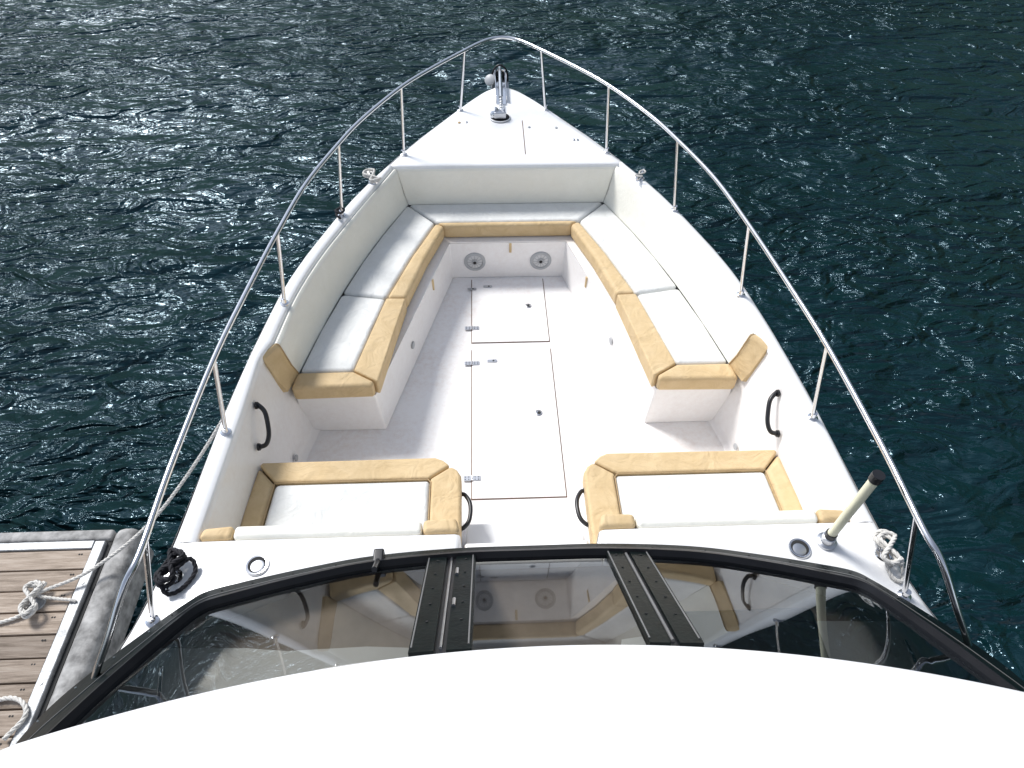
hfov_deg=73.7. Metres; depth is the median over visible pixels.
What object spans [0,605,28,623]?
mooring rope
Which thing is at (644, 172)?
mooring rope
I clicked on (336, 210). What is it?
black dock line
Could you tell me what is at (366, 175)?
mooring rope
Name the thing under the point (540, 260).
deck speaker
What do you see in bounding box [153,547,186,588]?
black dock line
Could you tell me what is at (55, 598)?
mooring rope
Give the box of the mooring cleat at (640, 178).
[635,169,644,180]
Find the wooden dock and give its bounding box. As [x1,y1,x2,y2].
[0,528,153,749]
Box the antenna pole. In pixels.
[816,469,885,550]
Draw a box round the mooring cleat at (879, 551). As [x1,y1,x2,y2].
[875,538,892,567]
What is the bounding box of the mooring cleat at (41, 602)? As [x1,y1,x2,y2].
[27,580,46,614]
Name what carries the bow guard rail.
on the motor yacht
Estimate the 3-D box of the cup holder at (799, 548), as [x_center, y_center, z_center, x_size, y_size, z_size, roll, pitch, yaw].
[1.314,0.750,3.121,0.104,0.011,0.104,-1,47,-2]
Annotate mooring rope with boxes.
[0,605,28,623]
[0,695,28,740]
[18,580,46,618]
[34,352,251,597]
[36,595,75,602]
[362,168,380,182]
[634,169,645,176]
[872,529,904,565]
[885,547,904,583]
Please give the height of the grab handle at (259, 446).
0.184 m
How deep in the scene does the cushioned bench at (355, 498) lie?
3.67 m
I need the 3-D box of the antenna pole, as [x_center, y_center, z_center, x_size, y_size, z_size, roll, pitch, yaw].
[1.453,0.545,2.951,0.095,0.543,0.090,-1,47,-2]
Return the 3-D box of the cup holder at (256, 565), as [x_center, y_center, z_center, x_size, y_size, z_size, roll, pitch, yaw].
[-1.134,0.805,3.039,0.104,0.011,0.104,-1,47,-2]
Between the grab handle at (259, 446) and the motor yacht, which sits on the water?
the motor yacht
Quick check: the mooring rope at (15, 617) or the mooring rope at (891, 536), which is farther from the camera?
the mooring rope at (15, 617)
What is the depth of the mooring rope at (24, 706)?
3.67 m
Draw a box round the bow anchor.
[485,64,510,122]
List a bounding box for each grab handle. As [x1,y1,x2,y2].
[254,402,270,450]
[461,492,472,530]
[575,487,588,527]
[765,389,779,437]
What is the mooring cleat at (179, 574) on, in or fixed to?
on the motor yacht
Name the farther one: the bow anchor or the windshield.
the bow anchor
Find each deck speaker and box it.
[464,253,485,270]
[530,252,550,269]
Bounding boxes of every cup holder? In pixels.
[245,555,268,575]
[788,538,810,558]
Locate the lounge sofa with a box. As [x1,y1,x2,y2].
[263,166,767,429]
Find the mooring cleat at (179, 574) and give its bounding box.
[166,556,183,590]
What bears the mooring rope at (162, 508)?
attached to the mooring cleat at (41, 602)
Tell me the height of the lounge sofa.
0.781 m
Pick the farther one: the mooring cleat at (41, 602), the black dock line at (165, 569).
the mooring cleat at (41, 602)
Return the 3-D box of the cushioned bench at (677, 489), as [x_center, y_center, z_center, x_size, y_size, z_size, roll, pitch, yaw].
[0.995,0.676,3.739,1.197,0.800,0.680,-1,47,-2]
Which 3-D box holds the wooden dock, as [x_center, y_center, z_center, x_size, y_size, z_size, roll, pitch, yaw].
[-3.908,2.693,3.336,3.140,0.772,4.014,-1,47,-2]
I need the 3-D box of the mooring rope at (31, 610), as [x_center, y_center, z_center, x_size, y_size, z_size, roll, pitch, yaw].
[-2.865,1.281,4.058,0.127,0.063,0.245,-7,48,-7]
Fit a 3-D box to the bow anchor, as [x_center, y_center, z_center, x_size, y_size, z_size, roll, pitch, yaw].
[-0.128,-2.593,6.209,0.234,0.339,1.092,-1,47,-2]
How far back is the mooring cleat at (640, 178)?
5.26 m
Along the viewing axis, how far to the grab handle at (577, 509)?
3.73 m
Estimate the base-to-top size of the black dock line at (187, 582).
0.076 m
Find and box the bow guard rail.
[91,36,971,678]
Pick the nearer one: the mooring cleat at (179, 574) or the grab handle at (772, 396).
the mooring cleat at (179, 574)
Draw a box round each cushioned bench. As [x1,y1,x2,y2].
[200,458,462,547]
[580,450,842,543]
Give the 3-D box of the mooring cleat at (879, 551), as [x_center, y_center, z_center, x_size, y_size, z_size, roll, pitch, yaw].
[1.691,0.759,3.094,0.075,0.045,0.166,-1,47,-2]
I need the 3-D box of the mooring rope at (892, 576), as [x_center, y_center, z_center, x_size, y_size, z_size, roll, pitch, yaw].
[1.705,0.802,3.043,0.090,0.066,0.165,-1,47,-2]
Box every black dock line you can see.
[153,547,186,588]
[159,556,197,596]
[334,206,344,218]
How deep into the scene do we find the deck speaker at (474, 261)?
5.58 m
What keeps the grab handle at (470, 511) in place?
on the cushioned bench at (355, 498)
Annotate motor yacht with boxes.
[0,87,1023,767]
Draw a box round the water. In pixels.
[0,0,1023,680]
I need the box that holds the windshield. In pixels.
[16,543,1023,743]

